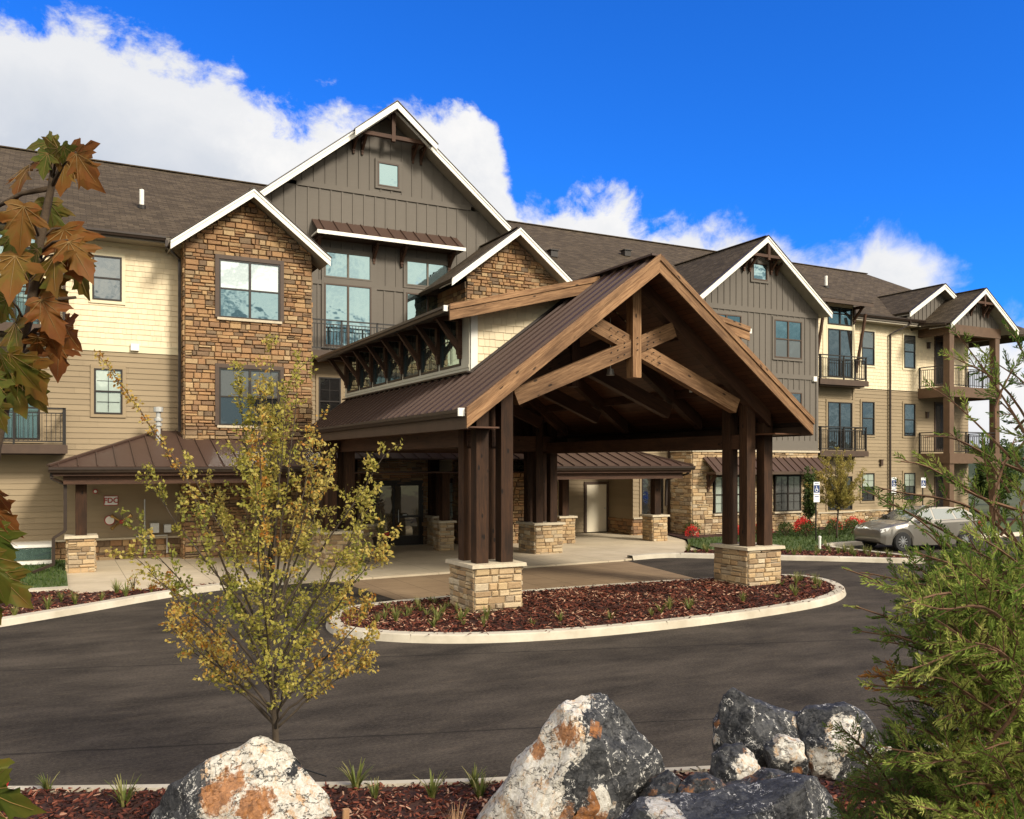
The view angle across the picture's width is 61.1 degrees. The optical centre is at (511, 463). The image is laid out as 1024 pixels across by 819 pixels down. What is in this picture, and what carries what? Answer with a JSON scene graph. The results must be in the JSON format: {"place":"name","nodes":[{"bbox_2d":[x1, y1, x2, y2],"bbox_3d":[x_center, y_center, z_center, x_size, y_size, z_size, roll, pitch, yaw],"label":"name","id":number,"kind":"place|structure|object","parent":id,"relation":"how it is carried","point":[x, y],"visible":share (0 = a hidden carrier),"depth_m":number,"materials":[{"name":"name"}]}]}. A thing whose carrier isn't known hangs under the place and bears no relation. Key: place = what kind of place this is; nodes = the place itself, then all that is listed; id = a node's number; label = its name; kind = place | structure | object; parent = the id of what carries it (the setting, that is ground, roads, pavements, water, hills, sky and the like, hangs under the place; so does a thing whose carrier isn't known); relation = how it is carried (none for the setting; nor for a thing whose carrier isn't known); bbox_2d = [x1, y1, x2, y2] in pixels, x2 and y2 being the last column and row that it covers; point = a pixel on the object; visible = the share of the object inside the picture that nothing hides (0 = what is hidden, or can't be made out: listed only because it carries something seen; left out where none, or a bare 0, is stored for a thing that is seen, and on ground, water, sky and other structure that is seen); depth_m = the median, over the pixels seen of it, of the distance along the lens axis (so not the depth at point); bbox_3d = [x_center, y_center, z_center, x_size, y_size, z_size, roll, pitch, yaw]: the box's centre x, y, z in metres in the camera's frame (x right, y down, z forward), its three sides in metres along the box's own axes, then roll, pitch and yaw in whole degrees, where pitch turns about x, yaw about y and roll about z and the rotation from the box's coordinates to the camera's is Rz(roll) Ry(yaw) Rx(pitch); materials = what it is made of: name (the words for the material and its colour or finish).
{"place":"outdoors","nodes":[
{"label":"outdoors","id":0,"kind":"place"},
{"bbox_2d":[15,560,67,587],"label":"lawn","id":1,"kind":"structure","parent":0,"point":[39,585],"depth_m":21.98,"materials":[{"name":"green plant"}]},
{"bbox_2d":[11,541,51,565],"bbox_3d":[-14.822,2.600,24.643,3.200,0.600,1.180,0,0,-28],"label":"green utility transformer box","id":2,"kind":"object","parent":1,"relation":"on","point":[35,553],"visible":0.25,"depth_m":24.70,"materials":[{"name":"metal"}]},
{"bbox_2d":[0,583,214,616],"bbox_3d":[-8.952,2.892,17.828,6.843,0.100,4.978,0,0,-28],"label":"bark mulch","id":3,"kind":"object","parent":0,"point":[6,607],"visible":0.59,"depth_m":18.70,"materials":[{"name":"brown wood"}]},
{"bbox_2d":[127,570,140,590],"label":"red leaf seedling","id":4,"kind":"object","parent":3,"relation":"on","point":[134,582],"visible":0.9,"depth_m":19.69,"materials":[{"name":"plant"}]},
{"bbox_2d":[371,509,389,558],"bbox_3d":[-4.101,2.182,27.116,1.021,1.537,0.926,0,0,-28],"label":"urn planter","id":5,"kind":"object","parent":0,"point":[381,531],"visible":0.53,"depth_m":27.05,"materials":[{"name":"green plant"}]},
{"bbox_2d":[67,532,697,592],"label":"pavement","id":6,"kind":"structure","parent":0,"point":[426,559],"depth_m":25.95,"materials":[{"name":"concrete"}]},
{"bbox_2d":[0,747,975,818],"bbox_3d":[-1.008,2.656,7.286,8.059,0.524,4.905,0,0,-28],"label":"bark mulch","id":7,"kind":"object","parent":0,"point":[361,810],"visible":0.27,"depth_m":7.31,"materials":[{"name":"brown wood"}]},
{"bbox_2d":[35,774,57,788],"bbox_3d":[-4.098,2.813,7.654,0.203,0.193,0.214,0,0,-29],"label":"strappy clump","id":8,"kind":"object","parent":7,"relation":"on","point":[45,785],"visible":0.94,"depth_m":7.64,"materials":[{"name":"green plant"}]},
{"bbox_2d":[0,131,105,818],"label":"maple sapling","id":9,"kind":"object","parent":7,"relation":"on","point":[24,380],"visible":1,"depth_m":1.96,"materials":[{"name":"brown plant"}]},
{"bbox_2d":[106,774,140,806],"bbox_3d":[-3.270,2.754,7.307,0.304,0.273,0.288,0,0,36],"label":"strappy clump","id":10,"kind":"object","parent":7,"relation":"on","point":[121,794],"visible":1,"depth_m":7.33,"materials":[{"name":"green plant"}]},
{"bbox_2d":[149,736,335,818],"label":"boulder","id":11,"kind":"object","parent":7,"relation":"on","point":[260,777],"visible":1,"depth_m":6.79,"materials":[{"name":"stone"}]},
{"bbox_2d":[94,333,402,776],"bbox_3d":[-2.171,0.869,7.535,2.340,4.035,2.269,0,0,43],"label":"young elm tree","id":12,"kind":"object","parent":7,"relation":"on","point":[269,609],"visible":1,"depth_m":7.54,"materials":[{"name":"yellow plant"}]},
{"bbox_2d":[339,757,374,789],"bbox_3d":[-1.395,2.771,7.725,0.303,0.272,0.287,0,0,16],"label":"strappy clump","id":13,"kind":"object","parent":7,"relation":"on","point":[357,782],"visible":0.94,"depth_m":7.75,"materials":[{"name":"green plant"}]},
{"bbox_2d":[365,776,382,798],"bbox_3d":[-1.184,2.802,7.485,0.195,0.185,0.206,0,0,5],"label":"strappy clump","id":14,"kind":"object","parent":7,"relation":"on","point":[374,791],"visible":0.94,"depth_m":7.50,"materials":[{"name":"green plant"}]},
{"bbox_2d":[415,771,444,797],"bbox_3d":[-0.683,2.768,7.480,0.279,0.251,0.264,0,0,-25],"label":"strappy clump","id":15,"kind":"object","parent":7,"relation":"on","point":[431,791],"visible":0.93,"depth_m":7.45,"materials":[{"name":"green plant"}]},
{"bbox_2d":[444,800,467,818],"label":"dry grass tuft","id":16,"kind":"object","parent":7,"relation":"on","point":[457,814],"visible":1,"depth_m":6.66,"materials":[{"name":"beige plant"}]},
{"bbox_2d":[463,763,486,787],"bbox_3d":[-0.339,2.803,7.778,0.231,0.208,0.219,0,0,-2],"label":"strappy clump","id":17,"kind":"object","parent":7,"relation":"on","point":[474,777],"visible":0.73,"depth_m":7.76,"materials":[{"name":"green plant"}]},
{"bbox_2d":[469,769,496,797],"bbox_3d":[-0.270,2.773,7.477,0.264,0.238,0.251,0,0,7],"label":"strappy clump","id":18,"kind":"object","parent":7,"relation":"on","point":[479,790],"visible":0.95,"depth_m":7.46,"materials":[{"name":"green plant"}]},
{"bbox_2d":[476,692,664,818],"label":"boulder","id":19,"kind":"object","parent":7,"relation":"on","point":[598,755],"visible":0.95,"depth_m":6.54,"materials":[{"name":"stone"}]},
{"bbox_2d":[639,769,680,796],"bbox_3d":[1.129,2.474,6.514,0.315,0.328,0.297,0,0,-28],"label":"boulder","id":20,"kind":"object","parent":7,"relation":"on","point":[666,781],"visible":0.44,"depth_m":6.46,"materials":[{"name":"stone"}]},
{"bbox_2d":[677,771,725,792],"bbox_3d":[1.393,2.415,6.402,0.368,0.247,0.278,0,0,9],"label":"boulder","id":21,"kind":"object","parent":7,"relation":"on","point":[697,782],"visible":0.44,"depth_m":6.34,"materials":[{"name":"stone"}]},
{"bbox_2d":[617,772,841,818],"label":"boulder","id":22,"kind":"object","parent":7,"relation":"on","point":[794,795],"visible":0.99,"depth_m":5.64,"materials":[{"name":"stone"}]},
{"bbox_2d":[709,742,759,783],"bbox_3d":[1.759,2.360,6.751,0.412,0.360,0.345,0,0,-28],"label":"boulder","id":23,"kind":"object","parent":7,"relation":"on","point":[734,761],"visible":0.7,"depth_m":6.68,"materials":[{"name":"stone"}]},
{"bbox_2d":[712,687,799,767],"bbox_3d":[2.070,2.239,7.354,0.708,0.705,0.659,0,0,-28],"label":"boulder","id":24,"kind":"object","parent":7,"relation":"on","point":[752,725],"visible":0.63,"depth_m":7.20,"materials":[{"name":"stone"}]},
{"bbox_2d":[725,767,786,784],"bbox_3d":[1.788,2.355,6.363,0.464,0.233,0.287,0,0,-7],"label":"boulder","id":25,"kind":"object","parent":7,"relation":"on","point":[762,773],"visible":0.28,"depth_m":6.38,"materials":[{"name":"stone"}]},
{"bbox_2d":[763,733,808,774],"bbox_3d":[2.175,2.349,6.891,0.341,0.394,0.265,0,0,7],"label":"boulder","id":26,"kind":"object","parent":7,"relation":"on","point":[784,753],"visible":0.81,"depth_m":6.80,"materials":[{"name":"stone"}]},
{"bbox_2d":[796,701,879,781],"bbox_3d":[2.668,2.291,7.138,0.669,0.625,0.515,0,0,22],"label":"boulder","id":27,"kind":"object","parent":7,"relation":"on","point":[818,740],"visible":0.73,"depth_m":7.01,"materials":[{"name":"stone"}]},
{"bbox_2d":[817,713,1021,818],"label":"spreading juniper","id":28,"kind":"object","parent":7,"relation":"on","point":[890,786],"visible":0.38,"depth_m":4.07,"materials":[{"name":"green plant"}]},
{"bbox_2d":[841,319,1023,818],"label":"evergreen shrub","id":29,"kind":"object","parent":7,"relation":"on","point":[978,625],"visible":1,"depth_m":3.27,"materials":[{"name":"green plant"}]},
{"bbox_2d":[0,536,1022,785],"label":"road","id":30,"kind":"structure","parent":0,"point":[108,696],"depth_m":11.63,"materials":[{"name":"grey asphalt"}]},
{"bbox_2d":[28,586,67,591],"bbox_3d":[-16.580,2.950,16.759,14.250,0.200,0.400,0,0,-28],"label":"retaining strip","id":31,"kind":"object","parent":30,"relation":"on","point":[61,588],"visible":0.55,"depth_m":19.84,"materials":[{"name":"concrete"}]},
{"bbox_2d":[0,578,289,626],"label":"roadside kerb","id":32,"kind":"structure","parent":30,"relation":"on","point":[66,611],"depth_m":17.83,"materials":[{"name":"concrete"}]},
{"bbox_2d":[8,745,946,792],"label":"front kerb","id":33,"kind":"structure","parent":30,"relation":"on","point":[347,784],"depth_m":7.79,"materials":[{"name":"concrete"}]},
{"bbox_2d":[299,253,814,612],"bbox_3d":[0.242,-0.651,23.190,8.965,7.402,11.975,0,0,-28],"label":"porte cochere","id":34,"kind":"object","parent":30,"relation":"on","point":[652,352],"visible":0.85,"depth_m":20.02,"materials":[{"name":"brown wood"}]},
{"bbox_2d":[347,357,358,392],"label":"window","id":35,"kind":"structure","parent":34,"relation":"in","point":[352,387],"depth_m":26.28,"materials":[{"name":"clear glass"}]},
{"bbox_2d":[360,352,371,389],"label":"window","id":36,"kind":"structure","parent":34,"relation":"in","point":[365,383],"depth_m":25.25,"materials":[{"name":"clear glass"}]},
{"bbox_2d":[373,347,386,386],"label":"window","id":37,"kind":"structure","parent":34,"relation":"in","point":[378,377],"depth_m":24.16,"materials":[{"name":"clear glass"}]},
{"bbox_2d":[387,341,401,382],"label":"window","id":38,"kind":"structure","parent":34,"relation":"in","point":[393,372],"depth_m":23.08,"materials":[{"name":"clear glass"}]},
{"bbox_2d":[403,335,419,378],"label":"window","id":39,"kind":"structure","parent":34,"relation":"in","point":[410,370],"depth_m":22.03,"materials":[{"name":"clear glass"}]},
{"bbox_2d":[420,328,438,374],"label":"window","id":40,"kind":"structure","parent":34,"relation":"in","point":[428,365],"depth_m":20.97,"materials":[{"name":"clear glass"}]},
{"bbox_2d":[440,321,460,370],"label":"window","id":41,"kind":"structure","parent":34,"relation":"in","point":[448,357],"depth_m":19.85,"materials":[{"name":"clear glass"}]},
{"bbox_2d":[326,574,845,643],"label":"island kerb","id":42,"kind":"structure","parent":30,"relation":"on","point":[557,633],"depth_m":15.31,"materials":[{"name":"concrete"}]},
{"bbox_2d":[339,574,835,632],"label":"bark mulch","id":43,"kind":"object","parent":30,"relation":"on","point":[559,606],"visible":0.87,"depth_m":17.45,"materials":[{"name":"brown wood"}]},
{"bbox_2d":[328,573,843,634],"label":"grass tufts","id":44,"kind":"object","parent":43,"relation":"on","point":[625,621],"visible":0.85,"depth_m":16.55,"materials":[{"name":"green plant"}]},
{"bbox_2d":[627,532,1022,562],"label":"roadside kerb","id":45,"kind":"structure","parent":30,"relation":"on","point":[782,557],"depth_m":27.08,"materials":[{"name":"concrete"}]},
{"bbox_2d":[854,505,980,551],"bbox_3d":[14.403,2.255,30.847,4.250,1.490,2.040,0,0,-16],"label":"parked car","id":46,"kind":"object","parent":30,"relation":"on","point":[898,532],"visible":0.75,"depth_m":30.14,"materials":[{"name":"silver metal"}]},
{"bbox_2d":[0,0,1023,446],"label":"sky","id":47,"kind":"structure","parent":0,"point":[881,139],"materials":[{"name":"blue"}]},
{"bbox_2d":[341,561,692,599],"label":"stamped drive","id":48,"kind":"structure","parent":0,"point":[402,588],"depth_m":22.48,"materials":[{"name":"brown concrete"}]},
{"bbox_2d":[684,545,909,557],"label":"bark mulch","id":49,"kind":"object","parent":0,"point":[833,552],"visible":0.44,"depth_m":27.78,"materials":[{"name":"brown wood"}]},
{"bbox_2d":[667,518,1023,538],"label":"mulch bed","id":50,"kind":"object","parent":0,"point":[720,535],"visible":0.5,"depth_m":35.12,"materials":[{"name":"brown wood"}]},
{"bbox_2d":[684,524,699,536],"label":"azalea bush","id":51,"kind":"object","parent":50,"relation":"on","point":[694,531],"visible":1,"depth_m":34.46,"materials":[{"name":"red plant"}]},
{"bbox_2d":[669,477,1023,537],"bbox_3d":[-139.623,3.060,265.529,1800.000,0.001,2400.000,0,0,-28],"label":"ground","id":52,"kind":"structure","parent":0,"point":[983,506],"depth_m":67.01,"materials":[{"name":"plant"}]},
{"bbox_2d":[0,100,1023,573],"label":"apartment building","id":53,"kind":"structure","parent":52,"relation":"on","point":[388,216],"depth_m":31.71,"materials":[{"name":"wood"}]},
{"bbox_2d":[0,245,43,323],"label":"window","id":54,"kind":"structure","parent":53,"relation":"in","point":[1,247],"depth_m":25.57,"materials":[{"name":"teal glass"}]},
{"bbox_2d":[3,369,43,442],"bbox_3d":[-14.635,-1.790,25.500,1.530,2.340,0.097,0,0,-28],"label":"sliding door","id":55,"kind":"structure","parent":53,"relation":"in","point":[27,423],"depth_m":25.65,"materials":[{"name":"teal glass"}]},
{"bbox_2d":[89,251,124,304],"bbox_3d":[-12.444,-5.710,26.652,1.020,1.580,0.097,0,0,-28],"label":"window","id":56,"kind":"structure","parent":53,"relation":"in","point":[108,287],"depth_m":26.66,"materials":[{"name":"clear glass"}]},
{"bbox_2d":[90,364,125,417],"bbox_3d":[-12.413,-2.235,26.669,0.990,1.610,0.097,0,0,-28],"label":"window","id":57,"kind":"structure","parent":53,"relation":"in","point":[106,400],"depth_m":26.63,"materials":[{"name":"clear glass"}]},
{"bbox_2d":[104,496,117,505],"bbox_3d":[-12.337,1.130,26.693,0.409,0.300,0.023,0,0,-28],"label":"wall sign","id":58,"kind":"object","parent":53,"relation":"attached to","point":[110,500],"visible":1,"depth_m":26.68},
{"bbox_2d":[104,514,132,529],"bbox_3d":[-12.094,1.780,26.665,0.791,0.496,0.301,0,0,-28],"label":"hose connection","id":59,"kind":"object","parent":53,"relation":"attached to","point":[109,519],"visible":0.96,"depth_m":26.60,"materials":[{"name":"gold metal"}]},
{"bbox_2d":[217,368,279,428],"bbox_3d":[-8.384,-2.085,27.740,2.020,1.890,0.150,0,0,-28],"label":"window","id":60,"kind":"structure","parent":53,"relation":"in","point":[228,411],"depth_m":27.57,"materials":[{"name":"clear glass"}]},
{"bbox_2d":[217,259,281,323],"bbox_3d":[-8.384,-5.500,27.740,2.020,1.920,0.150,0,0,-28],"label":"window","id":61,"kind":"structure","parent":53,"relation":"in","point":[248,291],"depth_m":27.72,"materials":[{"name":"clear glass"}]},
{"bbox_2d":[316,373,343,420],"bbox_3d":[-6.650,-2.285,31.620,1.020,1.970,0.097,0,0,-28],"label":"window","id":62,"kind":"structure","parent":53,"relation":"in","point":[329,387],"depth_m":31.57,"materials":[{"name":"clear glass"}]},
{"bbox_2d":[321,247,373,283],"bbox_3d":[-6.042,-7.290,31.935,1.970,1.180,0.105,0,0,-28],"label":"window","id":63,"kind":"structure","parent":53,"relation":"in","point":[346,265],"depth_m":31.93,"materials":[{"name":"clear glass"}]},
{"bbox_2d":[321,279,373,348],"bbox_3d":[-6.042,-5.450,31.935,1.970,2.500,0.105,0,0,-28],"label":"sliding door","id":64,"kind":"structure","parent":53,"relation":"in","point":[340,302],"depth_m":31.88,"materials":[{"name":"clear glass"}]},
{"bbox_2d":[375,158,401,191],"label":"window","id":65,"kind":"structure","parent":53,"relation":"in","point":[388,173],"depth_m":32.64,"materials":[{"name":"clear glass"}]},
{"bbox_2d":[372,480,422,545],"bbox_3d":[-4.255,1.800,31.243,2.290,2.400,0.194,0,0,-28],"label":"entry door","id":66,"kind":"structure","parent":53,"relation":"in","point":[401,501],"depth_m":31.42,"materials":[{"name":"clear glass"}]},
{"bbox_2d":[403,289,439,321],"bbox_3d":[-3.258,-5.420,33.399,1.960,2.440,0.105,0,0,-28],"label":"sliding door","id":67,"kind":"structure","parent":53,"relation":"in","point":[414,305],"depth_m":33.18,"materials":[{"name":"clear glass"}]},
{"bbox_2d":[403,256,450,291],"bbox_3d":[-3.258,-7.290,33.399,1.960,1.180,0.105,0,0,-28],"label":"window","id":68,"kind":"structure","parent":53,"relation":"in","point":[418,273],"depth_m":33.28,"materials":[{"name":"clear glass"}]},
{"bbox_2d":[450,478,452,519],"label":"window","id":69,"kind":"structure","parent":53,"relation":"in","point":[451,484],"depth_m":32.33,"materials":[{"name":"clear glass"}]},
{"bbox_2d":[584,482,608,531],"bbox_3d":[3.618,1.830,37.092,1.230,2.140,0.109,0,0,-28],"label":"door","id":70,"kind":"structure","parent":53,"relation":"in","point":[596,494],"depth_m":37.10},
{"bbox_2d":[639,479,664,516],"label":"window","id":71,"kind":"structure","parent":53,"relation":"in","point":[644,484],"depth_m":36.13,"materials":[{"name":"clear glass"}]},
{"bbox_2d":[712,476,738,515],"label":"window","id":72,"kind":"structure","parent":53,"relation":"in","point":[717,484],"depth_m":35.94,"materials":[{"name":"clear glass"}]},
{"bbox_2d":[714,310,742,340],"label":"window","id":73,"kind":"structure","parent":53,"relation":"in","point":[738,317],"depth_m":36.33,"materials":[{"name":"blue glass"}]},
{"bbox_2d":[750,259,768,283],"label":"window","id":74,"kind":"structure","parent":53,"relation":"in","point":[759,273],"depth_m":37.04,"materials":[{"name":"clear glass"}]},
{"bbox_2d":[773,475,802,513],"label":"window","id":75,"kind":"structure","parent":53,"relation":"in","point":[786,488],"depth_m":37.73,"materials":[{"name":"grey glass"}]},
{"bbox_2d":[772,316,803,361],"bbox_3d":[12.025,-5.430,37.820,1.810,1.860,0.105,0,0,-28],"label":"window","id":76,"kind":"structure","parent":53,"relation":"in","point":[787,333],"depth_m":37.77,"materials":[{"name":"blue glass"}]},
{"bbox_2d":[788,390,803,406],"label":"window","id":77,"kind":"structure","parent":53,"relation":"in","point":[798,394],"depth_m":38.10,"materials":[{"name":"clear glass"}]},
{"bbox_2d":[826,325,853,379],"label":"sliding door","id":78,"kind":"structure","parent":53,"relation":"in","point":[839,340],"depth_m":40.47,"materials":[{"name":"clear glass"}]},
{"bbox_2d":[826,399,853,450],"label":"sliding door","id":79,"kind":"structure","parent":53,"relation":"in","point":[840,413],"depth_m":40.47,"materials":[{"name":"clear glass"}]},
{"bbox_2d":[826,474,853,511],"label":"window","id":80,"kind":"structure","parent":53,"relation":"in","point":[851,476],"depth_m":40.71,"materials":[{"name":"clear glass"}]},
{"bbox_2d":[828,306,852,325],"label":"window","id":81,"kind":"structure","parent":53,"relation":"in","point":[844,320],"depth_m":40.55,"materials":[{"name":"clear glass"}]},
{"bbox_2d":[860,328,875,367],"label":"window","id":82,"kind":"structure","parent":53,"relation":"in","point":[868,350],"depth_m":42.22,"materials":[{"name":"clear glass"}]},
{"bbox_2d":[860,399,875,436],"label":"window","id":83,"kind":"structure","parent":53,"relation":"in","point":[867,407],"depth_m":42.19,"materials":[{"name":"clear glass"}]},
{"bbox_2d":[860,471,875,502],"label":"window","id":84,"kind":"structure","parent":53,"relation":"in","point":[870,476],"depth_m":42.19,"materials":[{"name":"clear glass"}]},
{"bbox_2d":[902,333,915,370],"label":"window","id":85,"kind":"structure","parent":53,"relation":"in","point":[908,339],"depth_m":43.55,"materials":[{"name":"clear glass"}]},
{"bbox_2d":[902,401,915,437],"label":"window","id":86,"kind":"structure","parent":53,"relation":"in","point":[908,408],"depth_m":43.54,"materials":[{"name":"clear glass"}]},
{"bbox_2d":[902,471,915,501],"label":"window","id":87,"kind":"structure","parent":53,"relation":"in","point":[908,477],"depth_m":43.55,"materials":[{"name":"clear glass"}]},
{"bbox_2d":[934,336,942,385],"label":"porch door","id":88,"kind":"structure","parent":53,"relation":"in","point":[938,340],"depth_m":44.58,"materials":[{"name":"black glass"}]},
{"bbox_2d":[934,402,942,450],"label":"porch door","id":89,"kind":"structure","parent":53,"relation":"in","point":[938,406],"depth_m":44.58,"materials":[{"name":"black glass"}]},
{"bbox_2d":[934,470,942,505],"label":"porch door","id":90,"kind":"structure","parent":53,"relation":"in","point":[938,493],"depth_m":44.57,"materials":[{"name":"black glass"}]},
{"bbox_2d":[971,457,1019,502],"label":"green tree","id":91,"kind":"object","parent":52,"relation":"on","point":[982,480],"visible":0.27,"depth_m":53.84,"materials":[{"name":"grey plant"}]},
{"bbox_2d":[972,436,1023,503],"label":"green tree","id":92,"kind":"object","parent":52,"relation":"on","point":[1020,454],"visible":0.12,"depth_m":63.56,"materials":[{"name":"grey plant"}]},
{"bbox_2d":[687,520,1023,550],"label":"lawn","id":93,"kind":"structure","parent":0,"point":[1014,527],"depth_m":33.13,"materials":[{"name":"green plant"}]},
{"bbox_2d":[16,528,854,587],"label":"grass","id":94,"kind":"structure","parent":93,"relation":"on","point":[57,565],"depth_m":30.15,"materials":[{"name":"green plant"}]},
{"bbox_2d":[775,522,795,536],"bbox_3d":[10.812,2.589,34.390,0.786,0.637,0.826,0,0,-36],"label":"green shrub","id":95,"kind":"object","parent":93,"relation":"on","point":[791,532],"visible":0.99,"depth_m":34.37,"materials":[{"name":"green plant"}]},
{"bbox_2d":[794,516,807,531],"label":"azalea bush","id":96,"kind":"object","parent":93,"relation":"on","point":[798,521],"visible":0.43,"depth_m":36.33,"materials":[{"name":"red plant"}]},
{"bbox_2d":[795,522,814,536],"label":"green shrub","id":97,"kind":"object","parent":93,"relation":"on","point":[805,533],"visible":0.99,"depth_m":34.19,"materials":[{"name":"green plant"}]},
{"bbox_2d":[801,465,818,522],"bbox_3d":[12.641,1.476,36.797,0.778,2.828,0.733,0,0,33],"label":"columnar tree","id":98,"kind":"object","parent":93,"relation":"on","point":[808,510],"visible":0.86,"depth_m":36.72,"materials":[{"name":"green plant"}]},
{"bbox_2d":[814,481,819,540],"bbox_3d":[11.459,1.830,32.676,0.310,2.340,0.079,0,0,-28],"label":"parking sign","id":99,"kind":"object","parent":93,"relation":"on","point":[816,491],"visible":0.97,"depth_m":32.67,"materials":[{"name":"white metal"}]},
{"bbox_2d":[805,447,866,537],"bbox_3d":[12.646,1.109,33.829,2.119,3.567,2.222,0,0,-28],"label":"young honey tree","id":100,"kind":"object","parent":93,"relation":"on","point":[841,491],"visible":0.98,"depth_m":33.58,"materials":[{"name":"green plant"}]},
{"bbox_2d":[842,520,857,534],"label":"green shrub","id":101,"kind":"object","parent":93,"relation":"on","point":[852,526],"visible":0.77,"depth_m":35.14,"materials":[{"name":"green plant"}]},
{"bbox_2d":[968,447,1023,476],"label":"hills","id":102,"kind":"structure","parent":0,"point":[971,468],"depth_m":208.66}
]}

